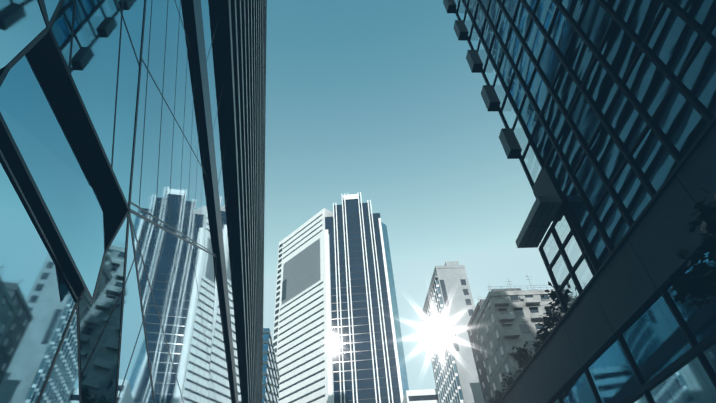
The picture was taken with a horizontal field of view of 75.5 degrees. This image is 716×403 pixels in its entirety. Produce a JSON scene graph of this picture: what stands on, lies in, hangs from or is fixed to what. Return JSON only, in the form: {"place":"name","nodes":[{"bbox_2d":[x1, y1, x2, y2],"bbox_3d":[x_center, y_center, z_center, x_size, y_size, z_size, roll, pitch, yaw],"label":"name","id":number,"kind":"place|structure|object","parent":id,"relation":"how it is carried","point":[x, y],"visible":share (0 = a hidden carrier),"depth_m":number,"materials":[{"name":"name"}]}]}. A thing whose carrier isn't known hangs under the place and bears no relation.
{"place":"outdoors","nodes":[
{"label":"outdoors","id":0,"kind":"place"},
{"bbox_2d":[262,328,279,402],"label":"block","id":1,"kind":"structure","parent":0,"point":[271,379],"depth_m":158.30,"materials":[{"name":"blue glass"}]},
{"bbox_2d":[402,389,438,402],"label":"pale block","id":2,"kind":"structure","parent":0,"point":[422,396],"depth_m":147.62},
{"bbox_2d":[263,0,592,389],"label":"sky","id":3,"kind":"structure","parent":0,"point":[381,100],"materials":[{"name":"blue"}]},
{"bbox_2d":[422,261,484,402],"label":"tower","id":4,"kind":"structure","parent":0,"point":[448,308],"depth_m":130.52,"materials":[{"name":"concrete"}]},
{"bbox_2d":[443,0,715,275],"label":"tower","id":5,"kind":"structure","parent":0,"point":[613,103],"depth_m":15.28,"materials":[{"name":"blue glass"}]},
{"label":"ground","id":6,"kind":"structure","parent":0,"visible":0},
{"bbox_2d":[0,0,242,402],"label":"facade joints","id":7,"kind":"object","parent":6,"relation":"on","point":[197,34],"visible":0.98,"depth_m":8.76,"materials":[{"name":"black metal"}]},
{"bbox_2d":[0,0,244,402],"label":"facade glass","id":8,"kind":"object","parent":6,"relation":"on","point":[37,303],"visible":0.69,"depth_m":7.52,"materials":[{"name":"blue glass"}]},
{"bbox_2d":[0,0,266,402],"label":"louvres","id":9,"kind":"object","parent":6,"relation":"on","point":[243,28],"visible":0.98,"depth_m":27.32,"materials":[{"name":"metal"}]},
{"bbox_2d":[273,208,333,402],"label":"tower slab","id":10,"kind":"structure","parent":6,"relation":"on","point":[300,334],"depth_m":226.14,"materials":[{"name":"white concrete"}]},
{"bbox_2d":[325,192,408,402],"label":"tower","id":11,"kind":"structure","parent":6,"relation":"on","point":[369,365],"depth_m":209.96,"materials":[{"name":"blue glass"}]},
{"bbox_2d":[466,285,507,402],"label":"residential building","id":12,"kind":"structure","parent":6,"relation":"on","point":[480,364],"depth_m":100.94,"materials":[{"name":"concrete"}]},
{"bbox_2d":[474,273,564,400],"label":"residential building","id":13,"kind":"structure","parent":6,"relation":"on","point":[506,320],"depth_m":81.49,"materials":[{"name":"concrete"}]},
{"bbox_2d":[551,281,584,329],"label":"residential building","id":14,"kind":"structure","parent":6,"relation":"on","point":[559,311],"depth_m":77.76,"materials":[{"name":"concrete"}]},
{"bbox_2d":[498,114,715,402],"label":"podium","id":15,"kind":"object","parent":6,"relation":"on","point":[626,329],"visible":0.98,"depth_m":13.18,"materials":[{"name":"stone"}]},
{"bbox_2d":[486,281,576,402],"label":"podium plants","id":16,"kind":"object","parent":15,"relation":"on","point":[521,356],"visible":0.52,"depth_m":19.58,"materials":[{"name":"green plant"}]},
{"bbox_2d":[515,167,598,313],"bbox_3d":[7.609,1.476,18.142,1.500,5.305,2.880,-1,-42,-4],"label":"corner bay","id":17,"kind":"object","parent":15,"relation":"on","point":[545,211],"visible":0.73,"depth_m":18.06,"materials":[{"name":"black glass"}]},
{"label":"pavement","id":18,"kind":"structure","parent":0,"visible":0},
{"bbox_2d":[667,187,715,307],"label":"street tree","id":19,"kind":"object","parent":18,"relation":"on","point":[693,284],"visible":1,"depth_m":8.48,"materials":[{"name":"green plant"}]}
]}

